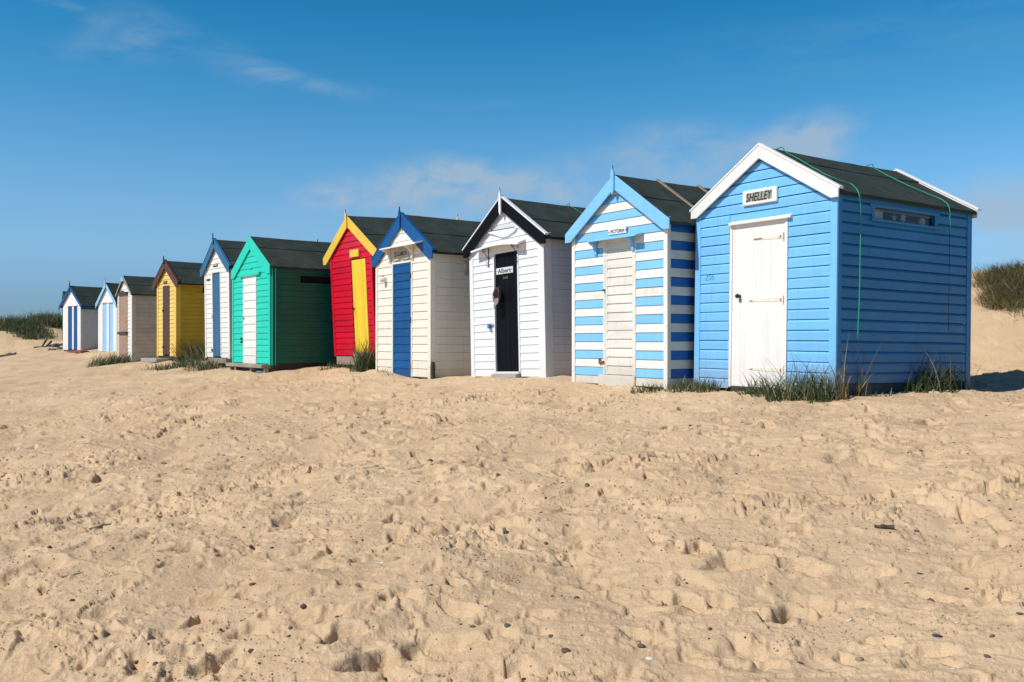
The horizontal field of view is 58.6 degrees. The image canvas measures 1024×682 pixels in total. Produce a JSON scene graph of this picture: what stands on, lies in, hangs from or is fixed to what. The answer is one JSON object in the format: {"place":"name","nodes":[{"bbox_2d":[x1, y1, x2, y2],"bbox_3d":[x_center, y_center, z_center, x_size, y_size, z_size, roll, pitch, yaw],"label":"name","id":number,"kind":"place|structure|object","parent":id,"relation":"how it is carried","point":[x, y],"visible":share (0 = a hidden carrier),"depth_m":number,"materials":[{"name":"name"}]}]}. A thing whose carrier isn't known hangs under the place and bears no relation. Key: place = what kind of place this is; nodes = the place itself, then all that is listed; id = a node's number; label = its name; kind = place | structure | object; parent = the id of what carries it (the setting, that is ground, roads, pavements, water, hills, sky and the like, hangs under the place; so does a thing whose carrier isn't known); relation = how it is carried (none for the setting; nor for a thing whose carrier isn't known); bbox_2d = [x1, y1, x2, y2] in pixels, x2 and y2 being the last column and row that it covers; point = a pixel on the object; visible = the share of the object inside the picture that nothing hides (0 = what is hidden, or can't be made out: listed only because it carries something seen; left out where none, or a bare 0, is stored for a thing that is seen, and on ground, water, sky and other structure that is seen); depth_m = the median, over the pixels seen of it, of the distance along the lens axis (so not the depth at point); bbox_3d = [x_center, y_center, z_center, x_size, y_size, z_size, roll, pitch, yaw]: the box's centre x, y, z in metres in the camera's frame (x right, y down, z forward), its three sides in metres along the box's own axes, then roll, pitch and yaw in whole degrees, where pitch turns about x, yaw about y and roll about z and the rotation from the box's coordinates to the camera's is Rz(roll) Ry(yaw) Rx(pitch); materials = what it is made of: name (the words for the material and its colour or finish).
{"place":"outdoors","nodes":[
{"label":"outdoors","id":0,"kind":"place"},
{"bbox_2d":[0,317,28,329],"bbox_3d":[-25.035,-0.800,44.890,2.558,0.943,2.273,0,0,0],"label":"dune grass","id":1,"kind":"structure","parent":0,"point":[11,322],"depth_m":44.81,"materials":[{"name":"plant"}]},
{"bbox_2d":[0,312,32,323],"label":"dune grass","id":2,"kind":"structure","parent":0,"point":[8,318],"depth_m":46.29,"materials":[{"name":"plant"}]},
{"bbox_2d":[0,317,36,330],"bbox_3d":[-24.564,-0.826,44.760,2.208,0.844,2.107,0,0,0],"label":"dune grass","id":3,"kind":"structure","parent":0,"point":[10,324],"depth_m":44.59,"materials":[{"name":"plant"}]},
{"bbox_2d":[0,316,45,331],"bbox_3d":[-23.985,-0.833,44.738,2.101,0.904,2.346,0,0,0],"label":"dune grass","id":4,"kind":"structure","parent":0,"point":[14,323],"depth_m":44.54,"materials":[{"name":"plant"}]},
{"bbox_2d":[6,321,53,337],"bbox_3d":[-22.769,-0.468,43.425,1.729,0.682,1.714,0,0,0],"label":"dune grass","id":5,"kind":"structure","parent":0,"point":[22,332],"depth_m":43.24,"materials":[{"name":"plant"}]},
{"bbox_2d":[20,331,57,339],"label":"dune grass","id":6,"kind":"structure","parent":0,"point":[37,336],"depth_m":42.37,"materials":[{"name":"plant"}]},
{"bbox_2d":[33,312,61,328],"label":"dune grass","id":7,"kind":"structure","parent":0,"point":[54,322],"depth_m":45.37,"materials":[{"name":"plant"}]},
{"bbox_2d":[0,270,1023,681],"bbox_3d":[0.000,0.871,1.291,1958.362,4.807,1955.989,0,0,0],"label":"sand beach","id":8,"kind":"structure","parent":0,"point":[58,402],"depth_m":5.72,"materials":[{"name":"beige sand"}]},
{"bbox_2d":[20,309,61,320],"bbox_3d":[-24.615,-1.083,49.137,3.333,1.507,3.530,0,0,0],"label":"dune grass","id":9,"kind":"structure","parent":8,"relation":"on","point":[38,314],"depth_m":48.02,"materials":[{"name":"plant"}]},
{"bbox_2d":[62,291,66,340],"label":"beach hut","id":10,"kind":"object","parent":8,"relation":"on","point":[63,293],"visible":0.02,"depth_m":42.47,"materials":[{"name":"green paint"}]},
{"bbox_2d":[67,350,88,352],"bbox_3d":[-17.073,0.406,35.861,0.300,0.100,1.850,0,0,-41],"label":"wooden board","id":11,"kind":"object","parent":8,"relation":"on","point":[78,351],"visible":1,"depth_m":35.42,"materials":[{"name":"red wood"}]},
{"bbox_2d":[59,281,102,350],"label":"beach hut","id":12,"kind":"object","parent":8,"relation":"on","point":[80,319],"visible":0.48,"depth_m":36.98,"materials":[{"name":"white paint"}]},
{"bbox_2d":[68,306,71,348],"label":"door","id":13,"kind":"structure","parent":12,"relation":"in","point":[69,307],"depth_m":37.22,"materials":[{"name":"blue paint"}]},
{"bbox_2d":[74,306,76,349],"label":"door","id":14,"kind":"structure","parent":12,"relation":"in","point":[75,307],"depth_m":36.91,"materials":[{"name":"blue paint"}]},
{"bbox_2d":[89,523,111,528],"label":"twig","id":15,"kind":"object","parent":8,"relation":"on","point":[100,525],"visible":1,"depth_m":6.83,"materials":[{"name":"wood"}]},
{"bbox_2d":[95,280,118,351],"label":"beach hut","id":16,"kind":"object","parent":8,"relation":"on","point":[106,303],"visible":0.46,"depth_m":33.46,"materials":[{"name":"white paint"}]},
{"bbox_2d":[103,303,106,351],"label":"door","id":17,"kind":"structure","parent":16,"relation":"in","point":[104,304],"depth_m":33.60,"materials":[{"name":"blue paint"}]},
{"bbox_2d":[109,303,112,350],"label":"door","id":18,"kind":"structure","parent":16,"relation":"in","point":[110,304],"depth_m":33.32,"materials":[{"name":"blue paint"}]},
{"bbox_2d":[85,351,131,367],"bbox_3d":[-11.649,0.514,26.683,1.519,0.562,1.383,0,0,0],"label":"marram clump","id":19,"kind":"object","parent":8,"relation":"on","point":[116,359],"visible":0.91,"depth_m":26.48,"materials":[{"name":"plant"}]},
{"bbox_2d":[115,276,158,361],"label":"beach hut","id":20,"kind":"object","parent":8,"relation":"on","point":[136,296],"visible":0.41,"depth_m":26.90,"materials":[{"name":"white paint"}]},
{"bbox_2d":[117,294,128,360],"bbox_3d":[-11.632,-0.396,27.288,0.100,1.990,0.944,0,0,-38],"label":"door","id":21,"kind":"structure","parent":20,"relation":"in","point":[123,332],"depth_m":27.25,"materials":[{"name":"brown wood"}]},
{"bbox_2d":[142,357,200,370],"bbox_3d":[-8.242,0.537,21.900,1.424,0.413,0.761,0,0,0],"label":"marram clump","id":22,"kind":"object","parent":8,"relation":"on","point":[148,367],"visible":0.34,"depth_m":21.91,"materials":[{"name":"plant"}]},
{"bbox_2d":[141,256,204,361],"bbox_3d":[-8.168,-0.832,24.523,2.870,2.772,2.103,0,0,-40],"label":"beach hut","id":23,"kind":"object","parent":8,"relation":"on","point":[179,286],"visible":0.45,"depth_m":23.54,"materials":[{"name":"yellow paint"}]},
{"bbox_2d":[162,286,170,353],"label":"door","id":24,"kind":"structure","parent":23,"relation":"in","point":[166,289],"depth_m":23.72,"materials":[{"name":"brown paint"}]},
{"bbox_2d":[152,356,211,371],"bbox_3d":[-7.658,0.506,21.189,1.394,0.477,0.952,0,0,0],"label":"marram clump","id":25,"kind":"object","parent":8,"relation":"on","point":[176,366],"visible":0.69,"depth_m":21.11,"materials":[{"name":"plant"}]},
{"bbox_2d":[164,339,216,364],"bbox_3d":[-8.123,0.231,23.295,1.600,0.787,1.737,0,0,0],"label":"marram clump","id":26,"kind":"object","parent":8,"relation":"on","point":[197,354],"visible":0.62,"depth_m":22.99,"materials":[{"name":"plant"}]},
{"bbox_2d":[181,356,228,371],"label":"marram clump","id":27,"kind":"object","parent":8,"relation":"on","point":[206,366],"visible":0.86,"depth_m":20.58,"materials":[{"name":"plant"}]},
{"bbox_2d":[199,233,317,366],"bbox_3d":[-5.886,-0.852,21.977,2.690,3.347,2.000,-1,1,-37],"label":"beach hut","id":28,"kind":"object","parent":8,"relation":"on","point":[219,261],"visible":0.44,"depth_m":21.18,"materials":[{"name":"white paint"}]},
{"bbox_2d":[211,272,220,355],"bbox_3d":[-6.908,-0.620,21.295,0.086,1.953,0.587,-1,1,-37],"label":"door","id":29,"kind":"structure","parent":28,"relation":"in","point":[216,276],"depth_m":21.29,"materials":[{"name":"blue paint"}]},
{"bbox_2d":[226,236,354,372],"bbox_3d":[-4.420,-0.700,19.408,2.650,2.900,2.135,0,0,-37],"label":"beach hut","id":30,"kind":"object","parent":8,"relation":"on","point":[282,316],"visible":0.66,"depth_m":18.43,"materials":[{"name":"teal paint"}]},
{"bbox_2d":[240,275,257,363],"bbox_3d":[-5.414,-0.439,18.779,0.091,1.807,0.820,0,0,-37],"label":"door","id":31,"kind":"structure","parent":30,"relation":"in","point":[249,339],"depth_m":18.73,"materials":[{"name":"white paint"}]},
{"bbox_2d":[298,275,330,285],"bbox_3d":[-3.662,-1.232,18.715,1.547,0.194,0.065,0,0,-37],"label":"window","id":32,"kind":"structure","parent":30,"relation":"in","point":[303,279],"depth_m":18.47,"materials":[{"name":"green paint"}]},
{"bbox_2d":[319,361,354,370],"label":"marram clump","id":33,"kind":"object","parent":8,"relation":"on","point":[337,366],"visible":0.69,"depth_m":17.50,"materials":[{"name":"plant"}]},
{"bbox_2d":[346,335,375,372],"bbox_3d":[-2.615,0.205,16.862,1.080,0.787,1.180,0,0,45],"label":"marram clump","id":34,"kind":"object","parent":8,"relation":"on","point":[365,361],"visible":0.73,"depth_m":16.73,"materials":[{"name":"plant"}]},
{"bbox_2d":[323,210,458,366],"bbox_3d":[-2.106,-0.936,18.383,2.608,3.330,2.267,-4,2,-37],"label":"beach hut","id":35,"kind":"object","parent":8,"relation":"on","point":[353,247],"visible":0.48,"depth_m":17.61,"materials":[{"name":"red paint"}]},
{"bbox_2d":[352,258,370,351],"bbox_3d":[-2.901,-0.672,17.407,0.100,1.771,0.582,-4,2,-37],"label":"door","id":36,"kind":"structure","parent":35,"relation":"in","point":[360,310],"depth_m":17.39,"materials":[{"name":"yellow paint"}]},
{"bbox_2d":[371,206,480,378],"bbox_3d":[-0.926,-0.735,16.436,2.745,3.176,2.275,0,0,-34],"label":"beach hut","id":37,"kind":"object","parent":8,"relation":"on","point":[420,264],"visible":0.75,"depth_m":15.36,"materials":[{"name":"beige paint"}]},
{"bbox_2d":[393,262,410,376],"bbox_3d":[-1.888,-0.368,15.771,0.070,1.951,0.688,0,0,-34],"label":"door","id":38,"kind":"structure","parent":37,"relation":"in","point":[401,272],"depth_m":15.77,"materials":[{"name":"blue paint"}]},
{"bbox_2d":[463,262,469,275],"bbox_3d":[-0.454,-1.213,15.519,0.850,0.225,0.050,0,0,-34],"label":"window","id":39,"kind":"structure","parent":37,"relation":"in","point":[467,273],"depth_m":15.31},
{"bbox_2d":[430,362,434,378],"bbox_3d":[-1.295,0.605,14.901,0.060,0.527,0.070,0,0,-35],"label":"wooden stake","id":40,"kind":"object","parent":8,"relation":"on","point":[432,370],"visible":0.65,"depth_m":14.88,"materials":[{"name":"wood"}]},
{"bbox_2d":[462,187,585,377],"bbox_3d":[0.874,-0.781,14.692,2.725,3.158,2.140,0,-2,-37],"label":"beach hut","id":41,"kind":"object","parent":8,"relation":"on","point":[519,252],"visible":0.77,"depth_m":13.74,"materials":[{"name":"white paint"}]},
{"bbox_2d":[492,286,501,308],"bbox_3d":[-0.215,-0.665,14.011,0.129,0.360,0.202,0,0,-16],"label":"baseball cap","id":42,"kind":"object","parent":41,"relation":"hanging from","point":[496,296],"visible":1,"depth_m":14.04,"materials":[{"name":"grey fabric"}]},
{"bbox_2d":[495,251,518,371],"bbox_3d":[-0.060,-0.446,13.957,0.052,1.824,0.593,0,-2,-37],"label":"door","id":43,"kind":"structure","parent":41,"relation":"in","point":[505,264],"depth_m":13.95,"materials":[{"name":"black paint"}]},
{"bbox_2d":[561,648,570,652],"bbox_3d":[0.217,1.237,3.636,0.046,0.023,0.027,11,16,14],"label":"brown stone","id":44,"kind":"object","parent":8,"relation":"on","point":[564,650],"visible":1,"depth_m":3.63,"materials":[{"name":"brown stone"}]},
{"bbox_2d":[565,165,710,389],"bbox_3d":[2.364,-0.735,12.633,2.709,3.122,2.041,0,0,-35],"label":"beach hut","id":45,"kind":"object","parent":8,"relation":"on","point":[632,240],"visible":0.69,"depth_m":11.74,"materials":[{"name":"white paint"}]},
{"bbox_2d":[598,238,633,375],"bbox_3d":[1.376,-0.446,11.953,0.090,1.780,0.671,0,0,-35],"label":"door","id":46,"kind":"structure","parent":45,"relation":"in","point":[619,257],"depth_m":11.91,"materials":[{"name":"white paint"}]},
{"bbox_2d":[630,381,676,393],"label":"marram clump","id":47,"kind":"object","parent":8,"relation":"on","point":[648,389],"visible":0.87,"depth_m":11.21,"materials":[{"name":"plant"}]},
{"bbox_2d":[666,376,711,392],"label":"marram clump","id":48,"kind":"object","parent":8,"relation":"on","point":[680,385],"visible":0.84,"depth_m":11.01,"materials":[{"name":"plant"}]},
{"bbox_2d":[685,374,726,391],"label":"marram clump","id":49,"kind":"object","parent":8,"relation":"on","point":[715,387],"visible":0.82,"depth_m":10.97,"materials":[{"name":"plant"}]},
{"bbox_2d":[733,352,858,403],"bbox_3d":[3.056,0.334,9.820,1.495,0.710,0.990,0,0,43],"label":"marram clump","id":50,"kind":"object","parent":8,"relation":"on","point":[799,391],"visible":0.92,"depth_m":9.71,"materials":[{"name":"plant"}]},
{"bbox_2d":[689,143,980,398],"bbox_3d":[3.909,-0.686,11.160,2.670,3.142,2.219,1,0,-33],"label":"beach hut","id":51,"kind":"object","parent":8,"relation":"on","point":[777,254],"visible":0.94,"depth_m":10.35,"materials":[{"name":"blue paint"}]},
{"bbox_2d":[731,219,784,387],"bbox_3d":[2.825,-0.428,10.509,0.113,1.925,0.795,1,0,-33],"label":"door","id":52,"kind":"structure","parent":51,"relation":"in","point":[758,248],"depth_m":10.51,"materials":[{"name":"white paint"}]},
{"bbox_2d":[777,147,860,382],"bbox_3d":[3.071,-0.904,10.628,0.172,2.706,2.262,0,0,-37],"label":"green rope","id":53,"kind":"object","parent":51,"relation":"hanging from","point":[860,246],"visible":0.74,"depth_m":9.71,"materials":[{"name":"green fabric"}]},
{"bbox_2d":[875,211,882,218],"bbox_3d":[4.032,-1.388,10.056,0.192,0.093,0.005,0,0,-33],"label":"paper note","id":54,"kind":"object","parent":51,"relation":"on","point":[878,214],"visible":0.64,"depth_m":10.07,"materials":[{"name":"white paper"}]},
{"bbox_2d":[900,215,905,221],"bbox_3d":[4.432,-1.389,10.318,0.105,0.124,0.020,0,0,-33],"label":"flower ornament","id":55,"kind":"object","parent":51,"relation":"attached to","point":[903,219],"visible":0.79,"depth_m":10.31,"materials":[{"name":"paper"}]},
{"bbox_2d":[868,203,940,229],"bbox_3d":[4.382,-1.394,10.325,1.282,0.191,0.235,1,0,-33],"label":"window","id":56,"kind":"structure","parent":51,"relation":"in","point":[887,218],"depth_m":10.33,"materials":[{"name":"blue paint"}]},
{"bbox_2d":[866,163,950,330],"bbox_3d":[4.511,-1.075,11.561,0.164,2.329,2.263,0,0,-34],"label":"green rope","id":57,"kind":"object","parent":51,"relation":"attached to","point":[949,219],"visible":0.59,"depth_m":10.66,"materials":[{"name":"green fabric"}]},
{"bbox_2d":[917,217,924,224],"bbox_3d":[4.746,-1.376,10.567,0.118,0.120,0.071,0,0,-42],"label":"scallop shell","id":58,"kind":"object","parent":51,"relation":"on","point":[921,220],"visible":0.66,"depth_m":10.53},
{"bbox_2d":[831,337,882,400],"bbox_3d":[3.603,0.266,9.653,0.656,0.756,0.359,0,0,-35],"label":"marram clump","id":59,"kind":"object","parent":8,"relation":"on","point":[859,389],"visible":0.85,"depth_m":9.58,"materials":[{"name":"plant"}]},
{"bbox_2d":[855,657,863,661],"bbox_3d":[1.325,1.215,3.472,0.039,0.025,0.029,18,-8,-41],"label":"tan stone","id":60,"kind":"object","parent":8,"relation":"on","point":[859,659],"visible":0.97,"depth_m":3.46,"materials":[{"name":"beige stone"}]},
{"bbox_2d":[863,388,893,396],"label":"grass sprig","id":61,"kind":"object","parent":8,"relation":"on","point":[876,395],"depth_m":9.62,"materials":[{"name":"plant"}]},
{"bbox_2d":[874,524,894,529],"bbox_3d":[2.044,1.023,5.006,0.103,0.038,0.042,0,0,26],"label":"driftwood","id":62,"kind":"object","parent":8,"relation":"on","point":[884,526],"visible":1,"depth_m":4.99,"materials":[{"name":"grey wood"}]},
{"bbox_2d":[898,348,979,392],"bbox_3d":[4.844,0.289,10.489,1.637,0.684,0.973,0,0,-44],"label":"marram clump","id":63,"kind":"object","parent":8,"relation":"on","point":[921,386],"visible":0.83,"depth_m":10.31,"materials":[{"name":"plant"}]},
{"bbox_2d":[0,0,1023,318],"label":"sky","id":64,"kind":"structure","parent":0,"point":[133,133],"materials":[{"name":"blue"}]},
{"bbox_2d":[971,261,1023,289],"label":"dune grass","id":65,"kind":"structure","parent":0,"point":[984,280],"depth_m":16.93,"materials":[{"name":"plant"}]},
{"bbox_2d":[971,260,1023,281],"bbox_3d":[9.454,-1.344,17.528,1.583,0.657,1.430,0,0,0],"label":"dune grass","id":66,"kind":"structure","parent":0,"point":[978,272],"depth_m":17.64,"materials":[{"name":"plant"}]},
{"bbox_2d":[971,269,1023,312],"bbox_3d":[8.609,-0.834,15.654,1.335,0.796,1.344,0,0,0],"label":"dune grass","id":67,"kind":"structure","parent":0,"point":[1000,301],"depth_m":15.63,"materials":[{"name":"plant"}]},
{"bbox_2d":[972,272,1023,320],"bbox_3d":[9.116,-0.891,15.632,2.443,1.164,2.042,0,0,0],"label":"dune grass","id":68,"kind":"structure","parent":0,"point":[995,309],"depth_m":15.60,"materials":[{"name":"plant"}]},
{"bbox_2d":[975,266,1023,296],"bbox_3d":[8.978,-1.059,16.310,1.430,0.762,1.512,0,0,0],"label":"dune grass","id":69,"kind":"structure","parent":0,"point":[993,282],"depth_m":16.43,"materials":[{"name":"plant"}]}
]}

